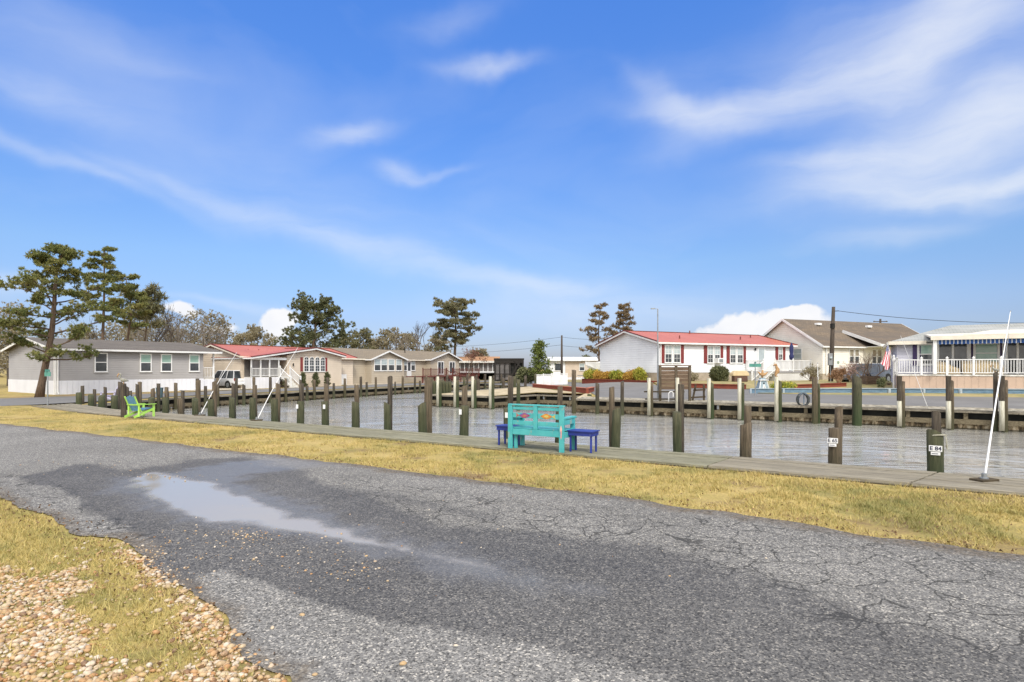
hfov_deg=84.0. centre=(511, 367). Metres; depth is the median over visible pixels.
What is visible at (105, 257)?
pine tree
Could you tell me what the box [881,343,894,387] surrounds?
flag
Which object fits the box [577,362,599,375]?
boat
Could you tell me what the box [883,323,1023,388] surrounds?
house
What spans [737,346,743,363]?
window
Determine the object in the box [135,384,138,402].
mooring pile
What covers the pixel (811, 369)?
bare tree
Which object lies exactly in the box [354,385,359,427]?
mooring pile
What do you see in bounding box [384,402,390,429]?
mooring pile
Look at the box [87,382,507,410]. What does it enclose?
seawall
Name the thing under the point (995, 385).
mooring pile
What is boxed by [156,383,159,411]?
mooring pile
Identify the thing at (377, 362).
window
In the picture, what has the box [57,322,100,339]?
broadleaf tree
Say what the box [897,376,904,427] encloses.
mooring pile
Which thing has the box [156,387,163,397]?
trash bin
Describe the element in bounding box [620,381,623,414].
mooring pile
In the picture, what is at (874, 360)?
window
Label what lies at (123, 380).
pelican carving
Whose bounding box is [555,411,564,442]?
mooring pile
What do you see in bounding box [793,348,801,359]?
window
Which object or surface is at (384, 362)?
window
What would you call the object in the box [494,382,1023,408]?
street
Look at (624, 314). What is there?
pine tree
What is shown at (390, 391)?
mooring pile
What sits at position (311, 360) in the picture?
window
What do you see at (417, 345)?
bare tree
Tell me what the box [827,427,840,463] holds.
mooring pile
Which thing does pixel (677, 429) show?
mooring pile
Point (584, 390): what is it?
curb
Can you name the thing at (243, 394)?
mooring pile
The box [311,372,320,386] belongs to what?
conifer shrub
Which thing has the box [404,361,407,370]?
window
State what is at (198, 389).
mooring pile
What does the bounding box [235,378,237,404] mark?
mooring pile
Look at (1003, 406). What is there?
mooring pile
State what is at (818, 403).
mooring pile
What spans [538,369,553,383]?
shrub
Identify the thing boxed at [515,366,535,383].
shrub
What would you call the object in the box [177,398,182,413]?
mooring pile
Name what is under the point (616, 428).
mooring pile
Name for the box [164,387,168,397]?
mooring pile
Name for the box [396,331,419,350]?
broadleaf tree
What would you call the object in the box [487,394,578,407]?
seawall
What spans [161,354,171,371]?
window
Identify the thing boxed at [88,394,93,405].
mooring pile
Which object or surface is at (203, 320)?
tree
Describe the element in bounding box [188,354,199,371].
window
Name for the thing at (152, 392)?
mooring pile
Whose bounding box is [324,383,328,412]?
mooring pile
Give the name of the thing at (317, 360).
window
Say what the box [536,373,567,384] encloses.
fence panels
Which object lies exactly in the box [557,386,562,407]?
mooring pile
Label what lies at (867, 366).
bare tree
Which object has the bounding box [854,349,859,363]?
window
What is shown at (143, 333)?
bare tree
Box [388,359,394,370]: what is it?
window
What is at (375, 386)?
mooring pile
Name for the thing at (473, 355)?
bare tree
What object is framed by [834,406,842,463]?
mooring pile
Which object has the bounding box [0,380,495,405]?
street
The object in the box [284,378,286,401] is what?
mooring pile
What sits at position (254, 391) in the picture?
mooring pile
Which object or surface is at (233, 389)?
mooring pile
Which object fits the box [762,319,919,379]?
house
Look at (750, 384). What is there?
yard
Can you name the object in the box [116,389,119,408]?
mooring pile
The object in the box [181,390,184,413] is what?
mooring pile
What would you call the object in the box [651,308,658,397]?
light pole
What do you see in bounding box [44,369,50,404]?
street sign
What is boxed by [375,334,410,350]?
bare tree
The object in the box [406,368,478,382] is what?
deck
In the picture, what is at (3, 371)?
wood
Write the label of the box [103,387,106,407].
mooring pile
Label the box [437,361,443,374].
window
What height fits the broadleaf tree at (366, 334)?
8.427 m
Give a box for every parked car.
[214,370,243,387]
[842,364,890,381]
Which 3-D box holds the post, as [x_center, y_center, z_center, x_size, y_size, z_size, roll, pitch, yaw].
[-12.661,1.144,18.551,0.176,1.313,0.186,0,0,0]
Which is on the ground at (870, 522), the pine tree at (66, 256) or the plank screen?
the pine tree at (66, 256)
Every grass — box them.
[0,497,276,681]
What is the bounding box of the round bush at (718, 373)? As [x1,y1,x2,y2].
[708,365,729,380]
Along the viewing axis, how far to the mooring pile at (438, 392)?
35.02 m
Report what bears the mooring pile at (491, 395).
in the water
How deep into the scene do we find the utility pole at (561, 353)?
65.90 m
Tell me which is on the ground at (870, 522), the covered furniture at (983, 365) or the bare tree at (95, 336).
the bare tree at (95, 336)
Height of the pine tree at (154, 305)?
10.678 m
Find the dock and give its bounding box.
[31,403,1023,496]
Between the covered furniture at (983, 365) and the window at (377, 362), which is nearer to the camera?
the covered furniture at (983, 365)
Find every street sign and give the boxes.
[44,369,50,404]
[749,362,760,394]
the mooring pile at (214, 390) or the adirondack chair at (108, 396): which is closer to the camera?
the mooring pile at (214, 390)
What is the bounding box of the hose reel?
[796,392,809,405]
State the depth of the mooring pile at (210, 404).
18.68 m
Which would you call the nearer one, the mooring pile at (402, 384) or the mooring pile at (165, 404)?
the mooring pile at (165, 404)
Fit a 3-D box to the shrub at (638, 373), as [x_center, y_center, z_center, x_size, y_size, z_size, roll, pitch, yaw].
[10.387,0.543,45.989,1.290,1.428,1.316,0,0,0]
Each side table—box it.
[495,424,519,445]
[567,429,599,452]
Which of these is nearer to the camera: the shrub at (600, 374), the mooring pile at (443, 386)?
the mooring pile at (443, 386)
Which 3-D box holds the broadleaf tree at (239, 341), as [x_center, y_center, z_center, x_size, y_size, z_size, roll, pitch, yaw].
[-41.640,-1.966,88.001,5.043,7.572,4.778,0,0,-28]
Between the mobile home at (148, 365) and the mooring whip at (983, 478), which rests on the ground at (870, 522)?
the mobile home at (148, 365)
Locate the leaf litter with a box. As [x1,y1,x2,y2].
[0,432,1023,681]
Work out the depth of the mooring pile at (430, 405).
14.44 m
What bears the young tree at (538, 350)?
on the street at (634, 389)
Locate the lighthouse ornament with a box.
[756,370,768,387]
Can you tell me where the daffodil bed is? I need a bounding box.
[769,380,797,387]
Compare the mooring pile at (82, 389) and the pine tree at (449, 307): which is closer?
the mooring pile at (82, 389)
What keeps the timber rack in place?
on the gravel strip
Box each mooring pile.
[76,392,81,404]
[81,386,84,403]
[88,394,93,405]
[93,389,96,406]
[98,394,104,407]
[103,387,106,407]
[111,395,117,408]
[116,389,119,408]
[118,382,121,402]
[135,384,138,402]
[138,382,141,407]
[148,397,153,411]
[151,388,154,402]
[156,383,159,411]
[162,397,168,412]
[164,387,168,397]
[174,383,177,409]
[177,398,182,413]
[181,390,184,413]
[192,397,198,414]
[196,380,200,411]
[204,386,206,407]
[207,399,214,416]
[212,380,216,416]
[216,378,218,406]
[229,397,234,417]
[231,383,235,418]
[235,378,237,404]
[242,384,245,404]
[249,397,255,419]
[252,377,254,397]
[253,385,256,416]
[269,377,271,402]
[271,399,277,421]
[275,383,280,421]
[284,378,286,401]
[296,401,303,423]
[299,383,303,400]
[306,385,308,400]
[313,380,315,399]
[321,401,328,424]
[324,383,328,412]
[332,383,334,398]
[343,378,345,397]
[352,401,358,427]
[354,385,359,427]
[359,376,361,396]
[365,382,367,396]
[375,377,376,395]
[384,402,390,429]
[387,376,392,429]
[402,376,403,393]
[414,376,415,392]
[418,402,426,432]
[424,379,428,432]
[426,377,432,432]
[432,381,435,393]
[436,377,441,406]
[442,380,444,392]
[445,381,447,392]
[448,381,451,392]
[453,376,458,407]
[459,405,468,435]
[461,385,467,404]
[471,376,476,408]
[477,379,479,389]
[484,374,485,388]
[489,376,494,408]
[502,378,504,387]
[503,408,507,438]
[509,376,512,403]
[513,376,515,386]
[516,379,519,410]
[524,375,526,386]
[537,395,539,406]
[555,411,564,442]
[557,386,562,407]
[572,370,575,413]
[595,383,598,413]
[609,387,614,446]
[611,408,620,447]
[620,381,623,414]
[647,378,652,415]
[672,411,681,451]
[676,378,681,410]
[678,384,683,451]
[707,378,713,418]
[738,378,743,419]
[740,422,751,457]
[744,406,750,423]
[774,377,781,421]
[812,377,817,423]
[818,383,819,423]
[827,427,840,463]
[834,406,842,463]
[852,373,855,424]
[853,376,861,425]
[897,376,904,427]
[926,429,947,472]
[932,411,941,432]
[946,376,953,429]
[993,371,997,430]
[999,376,1007,431]
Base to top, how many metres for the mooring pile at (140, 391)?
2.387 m
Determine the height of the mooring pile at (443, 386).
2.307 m
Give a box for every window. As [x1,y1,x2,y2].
[94,353,107,372]
[140,353,151,371]
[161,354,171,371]
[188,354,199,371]
[304,357,308,371]
[309,357,314,371]
[315,357,319,371]
[320,357,325,371]
[374,359,380,370]
[381,359,387,370]
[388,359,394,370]
[396,359,401,370]
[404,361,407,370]
[411,361,414,370]
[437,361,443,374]
[449,361,454,373]
[554,363,560,370]
[579,363,584,370]
[665,345,671,362]
[673,345,680,362]
[707,346,713,363]
[714,346,720,363]
[729,346,736,363]
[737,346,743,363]
[778,347,782,359]
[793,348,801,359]
[849,349,853,363]
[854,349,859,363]
[872,349,876,363]
[877,349,881,363]
[916,343,932,365]
[973,343,999,361]
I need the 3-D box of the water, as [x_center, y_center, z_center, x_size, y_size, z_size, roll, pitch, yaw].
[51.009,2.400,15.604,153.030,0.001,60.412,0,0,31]
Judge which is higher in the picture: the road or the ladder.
the ladder
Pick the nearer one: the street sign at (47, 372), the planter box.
the street sign at (47, 372)
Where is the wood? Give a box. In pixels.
[0,338,285,376]
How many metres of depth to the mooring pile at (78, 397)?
26.22 m
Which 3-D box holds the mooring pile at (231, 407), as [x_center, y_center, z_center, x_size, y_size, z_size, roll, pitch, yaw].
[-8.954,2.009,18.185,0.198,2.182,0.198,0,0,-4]
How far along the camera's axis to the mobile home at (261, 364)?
50.33 m
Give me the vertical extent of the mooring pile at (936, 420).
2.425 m
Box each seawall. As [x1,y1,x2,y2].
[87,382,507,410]
[432,393,556,408]
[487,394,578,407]
[576,399,1023,431]
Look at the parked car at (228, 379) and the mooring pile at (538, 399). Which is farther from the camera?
the parked car at (228, 379)
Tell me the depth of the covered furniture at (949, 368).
31.16 m
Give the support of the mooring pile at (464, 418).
in the water
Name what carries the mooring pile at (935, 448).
in the water
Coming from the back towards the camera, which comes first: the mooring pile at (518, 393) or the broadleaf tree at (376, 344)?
the broadleaf tree at (376, 344)
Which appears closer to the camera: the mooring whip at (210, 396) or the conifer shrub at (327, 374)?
the mooring whip at (210, 396)
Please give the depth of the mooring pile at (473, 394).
33.63 m
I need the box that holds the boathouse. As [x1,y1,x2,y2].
[459,357,499,383]
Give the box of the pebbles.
[0,539,286,681]
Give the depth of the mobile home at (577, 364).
82.18 m
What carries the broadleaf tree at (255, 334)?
on the ground at (870, 522)
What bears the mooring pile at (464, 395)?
in the water
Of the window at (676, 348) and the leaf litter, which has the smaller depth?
the leaf litter
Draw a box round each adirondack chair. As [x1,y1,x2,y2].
[100,386,117,398]
[124,396,156,417]
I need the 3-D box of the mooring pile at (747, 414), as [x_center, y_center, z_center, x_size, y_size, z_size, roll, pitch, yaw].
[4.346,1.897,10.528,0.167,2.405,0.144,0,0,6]
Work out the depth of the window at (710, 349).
47.28 m
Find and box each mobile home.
[0,337,222,394]
[203,343,357,388]
[322,347,462,384]
[545,357,597,379]
[595,330,797,380]
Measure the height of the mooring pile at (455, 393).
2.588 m
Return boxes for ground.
[0,368,1023,681]
[442,386,590,397]
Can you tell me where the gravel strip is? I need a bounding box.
[578,397,1023,411]
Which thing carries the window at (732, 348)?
in the mobile home at (701, 354)
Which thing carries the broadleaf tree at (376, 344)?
on the ground at (870, 522)
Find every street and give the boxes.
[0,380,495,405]
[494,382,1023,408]
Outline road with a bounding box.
[0,424,1023,681]
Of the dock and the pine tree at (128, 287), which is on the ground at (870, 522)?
the pine tree at (128, 287)
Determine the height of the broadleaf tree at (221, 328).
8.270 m
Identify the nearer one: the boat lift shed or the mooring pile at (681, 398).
the mooring pile at (681, 398)
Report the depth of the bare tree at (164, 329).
60.08 m
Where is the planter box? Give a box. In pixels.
[860,376,879,384]
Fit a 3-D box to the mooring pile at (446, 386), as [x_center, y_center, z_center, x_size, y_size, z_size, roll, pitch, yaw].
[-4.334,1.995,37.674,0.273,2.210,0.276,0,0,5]
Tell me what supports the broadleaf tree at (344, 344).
on the ground at (870, 522)
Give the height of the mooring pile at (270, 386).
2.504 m
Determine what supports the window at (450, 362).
in the mobile home at (369, 365)
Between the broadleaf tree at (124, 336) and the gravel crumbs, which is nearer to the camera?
the gravel crumbs
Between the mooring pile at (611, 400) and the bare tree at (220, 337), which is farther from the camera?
the bare tree at (220, 337)
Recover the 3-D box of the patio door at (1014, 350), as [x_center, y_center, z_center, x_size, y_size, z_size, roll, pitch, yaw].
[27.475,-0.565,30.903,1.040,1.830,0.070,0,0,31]
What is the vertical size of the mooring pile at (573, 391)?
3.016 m
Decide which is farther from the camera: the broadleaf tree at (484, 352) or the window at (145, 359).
the broadleaf tree at (484, 352)
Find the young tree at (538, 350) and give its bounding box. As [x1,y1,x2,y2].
[528,338,555,375]
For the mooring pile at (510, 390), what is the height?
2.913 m
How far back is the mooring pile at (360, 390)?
47.36 m
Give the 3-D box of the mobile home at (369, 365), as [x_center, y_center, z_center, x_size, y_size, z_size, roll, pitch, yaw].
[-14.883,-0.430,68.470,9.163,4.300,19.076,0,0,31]
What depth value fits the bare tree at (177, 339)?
62.20 m
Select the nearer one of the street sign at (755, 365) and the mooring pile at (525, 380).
the street sign at (755, 365)
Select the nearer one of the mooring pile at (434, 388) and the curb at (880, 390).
the curb at (880, 390)
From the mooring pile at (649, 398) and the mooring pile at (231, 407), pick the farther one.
the mooring pile at (649, 398)
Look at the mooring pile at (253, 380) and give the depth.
37.80 m
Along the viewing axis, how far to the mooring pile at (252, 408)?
17.54 m
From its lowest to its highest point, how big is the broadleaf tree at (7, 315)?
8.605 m
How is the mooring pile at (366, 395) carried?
in the water
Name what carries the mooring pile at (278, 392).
in the water
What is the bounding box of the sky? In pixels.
[0,0,1023,407]
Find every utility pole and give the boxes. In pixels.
[561,335,562,372]
[828,307,834,381]
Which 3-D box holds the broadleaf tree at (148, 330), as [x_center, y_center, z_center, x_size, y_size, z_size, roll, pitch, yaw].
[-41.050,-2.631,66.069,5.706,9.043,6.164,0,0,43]
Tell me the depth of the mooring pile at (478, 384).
40.81 m
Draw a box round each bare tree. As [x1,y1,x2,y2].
[69,318,111,339]
[125,328,162,341]
[154,307,176,341]
[155,300,202,342]
[157,314,204,342]
[171,317,227,345]
[190,322,236,344]
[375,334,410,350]
[411,322,435,350]
[462,347,487,379]
[800,364,821,380]
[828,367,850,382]
[834,361,865,381]
[840,349,893,380]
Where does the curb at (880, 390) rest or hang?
on the yard at (750, 384)
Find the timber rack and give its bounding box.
[691,384,705,399]
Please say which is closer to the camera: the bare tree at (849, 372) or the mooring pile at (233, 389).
the mooring pile at (233, 389)
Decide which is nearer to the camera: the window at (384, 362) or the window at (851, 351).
the window at (851, 351)
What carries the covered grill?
on the yard at (750, 384)
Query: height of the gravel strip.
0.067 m
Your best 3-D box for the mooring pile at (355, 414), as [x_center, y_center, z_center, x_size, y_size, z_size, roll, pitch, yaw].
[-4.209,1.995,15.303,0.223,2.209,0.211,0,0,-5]
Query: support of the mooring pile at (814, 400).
in the water
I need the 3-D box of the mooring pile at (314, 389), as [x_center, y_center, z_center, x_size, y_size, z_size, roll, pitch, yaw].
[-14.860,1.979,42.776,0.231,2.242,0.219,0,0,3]
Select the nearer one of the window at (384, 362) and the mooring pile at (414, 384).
the mooring pile at (414, 384)
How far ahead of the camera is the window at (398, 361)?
63.84 m
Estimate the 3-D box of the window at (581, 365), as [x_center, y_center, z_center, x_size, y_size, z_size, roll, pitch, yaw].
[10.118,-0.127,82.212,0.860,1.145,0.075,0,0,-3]
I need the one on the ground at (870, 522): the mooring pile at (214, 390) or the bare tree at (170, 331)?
the bare tree at (170, 331)
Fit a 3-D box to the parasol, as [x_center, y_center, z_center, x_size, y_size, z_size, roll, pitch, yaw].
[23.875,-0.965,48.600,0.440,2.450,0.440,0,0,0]
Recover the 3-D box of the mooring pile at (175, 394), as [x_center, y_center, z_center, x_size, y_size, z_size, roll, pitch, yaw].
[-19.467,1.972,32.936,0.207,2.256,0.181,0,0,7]
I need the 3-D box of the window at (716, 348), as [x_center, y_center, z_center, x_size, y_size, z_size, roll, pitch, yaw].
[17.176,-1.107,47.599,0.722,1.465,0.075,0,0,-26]
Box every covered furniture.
[937,361,959,373]
[961,360,1003,373]
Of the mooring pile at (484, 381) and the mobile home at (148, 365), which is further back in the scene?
the mooring pile at (484, 381)
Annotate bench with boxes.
[508,404,576,452]
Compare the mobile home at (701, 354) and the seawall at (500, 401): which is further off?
the mobile home at (701, 354)
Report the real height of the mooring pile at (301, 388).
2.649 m
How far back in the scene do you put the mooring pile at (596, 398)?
29.51 m
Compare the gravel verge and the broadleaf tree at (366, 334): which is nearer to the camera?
the gravel verge
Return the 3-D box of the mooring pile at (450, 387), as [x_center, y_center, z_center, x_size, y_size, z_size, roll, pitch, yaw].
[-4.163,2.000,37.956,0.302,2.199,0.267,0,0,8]
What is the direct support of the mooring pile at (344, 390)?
in the water
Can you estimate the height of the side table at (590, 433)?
0.400 m
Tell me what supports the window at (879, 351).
in the house at (811, 338)
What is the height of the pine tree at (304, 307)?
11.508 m
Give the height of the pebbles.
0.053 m
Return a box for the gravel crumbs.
[7,453,742,595]
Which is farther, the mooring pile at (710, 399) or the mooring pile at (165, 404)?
the mooring pile at (710, 399)
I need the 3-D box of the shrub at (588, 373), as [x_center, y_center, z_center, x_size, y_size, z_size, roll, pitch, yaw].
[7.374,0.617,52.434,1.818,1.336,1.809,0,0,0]
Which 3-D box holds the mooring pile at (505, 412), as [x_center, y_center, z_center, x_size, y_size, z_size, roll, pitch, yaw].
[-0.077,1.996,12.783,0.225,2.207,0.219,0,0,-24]
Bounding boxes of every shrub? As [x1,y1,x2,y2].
[299,371,307,386]
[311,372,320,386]
[324,371,330,384]
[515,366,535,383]
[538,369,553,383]
[582,368,596,378]
[592,369,610,379]
[608,369,623,379]
[622,369,634,379]
[632,366,647,379]
[691,371,698,380]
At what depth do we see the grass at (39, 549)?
4.05 m
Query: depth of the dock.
9.99 m
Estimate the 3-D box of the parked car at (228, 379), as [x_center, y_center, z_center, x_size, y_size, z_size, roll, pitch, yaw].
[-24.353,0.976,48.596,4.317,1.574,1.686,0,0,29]
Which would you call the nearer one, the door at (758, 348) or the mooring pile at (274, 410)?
the mooring pile at (274, 410)
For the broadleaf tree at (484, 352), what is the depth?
93.25 m
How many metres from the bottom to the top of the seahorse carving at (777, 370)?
0.600 m
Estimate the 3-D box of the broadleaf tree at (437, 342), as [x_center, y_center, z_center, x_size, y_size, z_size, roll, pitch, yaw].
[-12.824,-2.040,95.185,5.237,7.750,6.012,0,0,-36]
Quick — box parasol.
[789,342,793,370]
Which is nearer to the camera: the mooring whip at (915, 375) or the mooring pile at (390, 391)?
the mooring pile at (390, 391)
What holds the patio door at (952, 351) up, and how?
in the house at (951, 345)
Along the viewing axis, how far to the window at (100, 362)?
38.71 m
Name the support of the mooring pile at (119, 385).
in the water
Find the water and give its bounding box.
[155,386,1023,478]
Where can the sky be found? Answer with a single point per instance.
(746, 167)
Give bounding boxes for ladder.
[644,391,684,401]
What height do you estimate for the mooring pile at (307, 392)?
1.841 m
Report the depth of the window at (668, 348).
45.36 m
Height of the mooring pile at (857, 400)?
2.787 m
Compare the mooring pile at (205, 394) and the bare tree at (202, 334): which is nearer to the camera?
the mooring pile at (205, 394)
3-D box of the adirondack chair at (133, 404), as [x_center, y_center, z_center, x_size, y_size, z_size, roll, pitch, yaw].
[-11.776,1.208,17.994,0.553,0.704,0.718,0,0,18]
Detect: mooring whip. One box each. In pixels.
[194,354,235,415]
[250,349,296,420]
[900,335,927,407]
[969,310,1010,481]
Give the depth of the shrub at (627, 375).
46.97 m
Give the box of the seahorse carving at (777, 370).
[773,364,779,376]
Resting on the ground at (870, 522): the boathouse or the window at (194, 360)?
the boathouse
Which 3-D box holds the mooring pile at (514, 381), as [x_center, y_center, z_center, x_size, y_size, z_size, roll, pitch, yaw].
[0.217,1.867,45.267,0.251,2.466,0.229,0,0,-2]
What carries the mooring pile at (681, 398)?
in the water
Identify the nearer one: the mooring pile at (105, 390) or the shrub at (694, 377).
the mooring pile at (105, 390)
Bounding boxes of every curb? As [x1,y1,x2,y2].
[532,384,594,395]
[582,379,656,383]
[691,383,745,388]
[749,388,1023,393]
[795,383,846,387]
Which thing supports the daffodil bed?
on the yard at (750, 384)
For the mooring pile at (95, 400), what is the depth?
25.80 m
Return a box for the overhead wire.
[841,311,998,322]
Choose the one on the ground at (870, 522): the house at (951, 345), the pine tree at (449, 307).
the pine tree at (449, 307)
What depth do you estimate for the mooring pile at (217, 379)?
35.34 m
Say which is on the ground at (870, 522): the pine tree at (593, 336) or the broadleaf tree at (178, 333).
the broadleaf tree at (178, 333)
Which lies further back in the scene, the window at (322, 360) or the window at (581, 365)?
the window at (581, 365)
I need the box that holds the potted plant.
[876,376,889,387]
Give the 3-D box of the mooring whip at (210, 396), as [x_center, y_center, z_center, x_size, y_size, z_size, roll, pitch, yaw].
[-10.128,0.498,19.455,0.362,2.142,1.958,0,0,6]
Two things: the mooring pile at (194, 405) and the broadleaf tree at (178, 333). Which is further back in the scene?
the broadleaf tree at (178, 333)
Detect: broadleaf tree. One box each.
[0,299,38,385]
[0,315,31,370]
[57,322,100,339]
[92,321,140,340]
[118,320,156,340]
[126,308,189,342]
[156,325,197,343]
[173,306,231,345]
[192,315,236,343]
[228,331,254,344]
[231,323,277,345]
[336,334,360,347]
[341,327,377,348]
[361,337,383,348]
[376,327,409,349]
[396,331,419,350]
[420,334,451,352]
[464,347,488,356]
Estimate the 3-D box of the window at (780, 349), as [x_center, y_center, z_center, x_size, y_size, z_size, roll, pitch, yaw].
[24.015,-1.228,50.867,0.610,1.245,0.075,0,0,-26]
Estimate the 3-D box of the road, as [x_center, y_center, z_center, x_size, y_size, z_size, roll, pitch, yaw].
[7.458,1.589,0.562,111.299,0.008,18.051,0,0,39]
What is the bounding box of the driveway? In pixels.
[186,388,238,390]
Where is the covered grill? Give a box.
[730,371,748,381]
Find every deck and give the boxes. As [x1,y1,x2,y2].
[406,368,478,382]
[746,359,811,380]
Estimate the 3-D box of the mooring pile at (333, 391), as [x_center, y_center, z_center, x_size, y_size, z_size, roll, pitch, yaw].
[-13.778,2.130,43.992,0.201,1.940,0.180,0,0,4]
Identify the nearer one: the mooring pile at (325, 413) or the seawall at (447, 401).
the mooring pile at (325, 413)
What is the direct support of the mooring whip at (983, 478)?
on the dock
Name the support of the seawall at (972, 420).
on the ground at (870, 522)
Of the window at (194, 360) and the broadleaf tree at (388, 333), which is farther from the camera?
the broadleaf tree at (388, 333)
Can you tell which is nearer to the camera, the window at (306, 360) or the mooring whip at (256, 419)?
the mooring whip at (256, 419)
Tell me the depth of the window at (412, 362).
67.20 m
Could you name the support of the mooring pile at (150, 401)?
in the water
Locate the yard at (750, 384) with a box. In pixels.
[565,379,1023,396]
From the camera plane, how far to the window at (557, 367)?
82.10 m
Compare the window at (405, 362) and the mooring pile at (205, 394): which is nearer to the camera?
the mooring pile at (205, 394)
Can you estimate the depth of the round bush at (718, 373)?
44.74 m
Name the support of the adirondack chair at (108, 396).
on the street at (30, 401)
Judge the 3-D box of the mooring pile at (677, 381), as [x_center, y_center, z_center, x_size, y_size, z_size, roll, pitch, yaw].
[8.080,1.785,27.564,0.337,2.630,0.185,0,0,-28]
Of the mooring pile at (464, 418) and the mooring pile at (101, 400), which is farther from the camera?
the mooring pile at (101, 400)
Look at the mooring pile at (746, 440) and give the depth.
10.13 m
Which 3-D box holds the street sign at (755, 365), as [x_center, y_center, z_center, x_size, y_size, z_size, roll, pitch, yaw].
[13.466,0.676,31.500,0.378,2.049,0.520,0,0,-43]
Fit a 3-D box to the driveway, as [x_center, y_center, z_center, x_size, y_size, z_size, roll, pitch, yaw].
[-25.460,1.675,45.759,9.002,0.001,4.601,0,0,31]
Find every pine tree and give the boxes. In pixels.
[0,242,133,396]
[79,245,131,339]
[105,273,151,340]
[116,281,168,340]
[271,290,355,347]
[428,296,482,355]
[579,302,617,361]
[609,302,636,333]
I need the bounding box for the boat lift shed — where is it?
[494,358,523,386]
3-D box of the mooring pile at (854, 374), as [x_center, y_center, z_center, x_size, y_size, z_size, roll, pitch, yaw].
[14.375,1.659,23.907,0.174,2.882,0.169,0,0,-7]
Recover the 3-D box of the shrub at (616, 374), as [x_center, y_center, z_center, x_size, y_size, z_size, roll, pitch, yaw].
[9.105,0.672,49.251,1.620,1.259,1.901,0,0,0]
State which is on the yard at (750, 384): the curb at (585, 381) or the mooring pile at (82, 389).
the curb at (585, 381)
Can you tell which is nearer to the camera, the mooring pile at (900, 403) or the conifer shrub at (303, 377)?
the mooring pile at (900, 403)
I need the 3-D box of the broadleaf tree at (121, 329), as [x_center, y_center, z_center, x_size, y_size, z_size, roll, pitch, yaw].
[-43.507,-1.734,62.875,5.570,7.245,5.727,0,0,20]
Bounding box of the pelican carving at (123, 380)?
[117,373,128,383]
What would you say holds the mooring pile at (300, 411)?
in the water
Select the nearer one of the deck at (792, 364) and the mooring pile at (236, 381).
the mooring pile at (236, 381)
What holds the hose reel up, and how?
on the gravel strip
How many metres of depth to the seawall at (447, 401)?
34.90 m
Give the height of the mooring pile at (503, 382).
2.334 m
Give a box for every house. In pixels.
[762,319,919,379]
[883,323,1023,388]
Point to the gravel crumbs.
(233, 547)
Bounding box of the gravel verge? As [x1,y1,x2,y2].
[0,388,265,397]
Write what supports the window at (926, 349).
in the house at (951, 345)
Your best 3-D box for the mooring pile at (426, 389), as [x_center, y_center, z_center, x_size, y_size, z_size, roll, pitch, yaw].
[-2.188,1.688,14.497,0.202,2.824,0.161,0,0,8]
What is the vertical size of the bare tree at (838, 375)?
1.542 m
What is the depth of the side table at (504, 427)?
11.47 m
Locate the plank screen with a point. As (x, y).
(667, 381)
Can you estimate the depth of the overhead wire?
41.74 m
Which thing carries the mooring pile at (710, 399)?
in the water
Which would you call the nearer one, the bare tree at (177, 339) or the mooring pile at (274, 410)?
the mooring pile at (274, 410)
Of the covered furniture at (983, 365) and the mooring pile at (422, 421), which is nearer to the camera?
the mooring pile at (422, 421)
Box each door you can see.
[757,347,765,370]
[937,343,967,373]
[1005,343,1023,373]
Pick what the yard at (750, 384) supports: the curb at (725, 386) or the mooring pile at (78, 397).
the curb at (725, 386)
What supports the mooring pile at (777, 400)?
in the water
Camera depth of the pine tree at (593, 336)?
65.70 m
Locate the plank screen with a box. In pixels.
[658,365,690,400]
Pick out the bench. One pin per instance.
(537, 428)
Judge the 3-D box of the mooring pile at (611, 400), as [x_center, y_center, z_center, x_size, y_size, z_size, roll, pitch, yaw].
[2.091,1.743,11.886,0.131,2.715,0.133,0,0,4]
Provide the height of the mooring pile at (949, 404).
2.794 m
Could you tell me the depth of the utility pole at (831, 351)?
42.38 m
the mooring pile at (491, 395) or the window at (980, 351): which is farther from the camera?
the mooring pile at (491, 395)
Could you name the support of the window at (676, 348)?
in the mobile home at (701, 354)
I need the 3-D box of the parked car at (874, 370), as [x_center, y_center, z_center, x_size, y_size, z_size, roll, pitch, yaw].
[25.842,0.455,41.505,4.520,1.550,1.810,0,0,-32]
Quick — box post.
[121,383,126,416]
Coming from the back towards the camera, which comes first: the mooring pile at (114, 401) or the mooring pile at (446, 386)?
the mooring pile at (446, 386)
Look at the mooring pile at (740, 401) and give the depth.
26.03 m

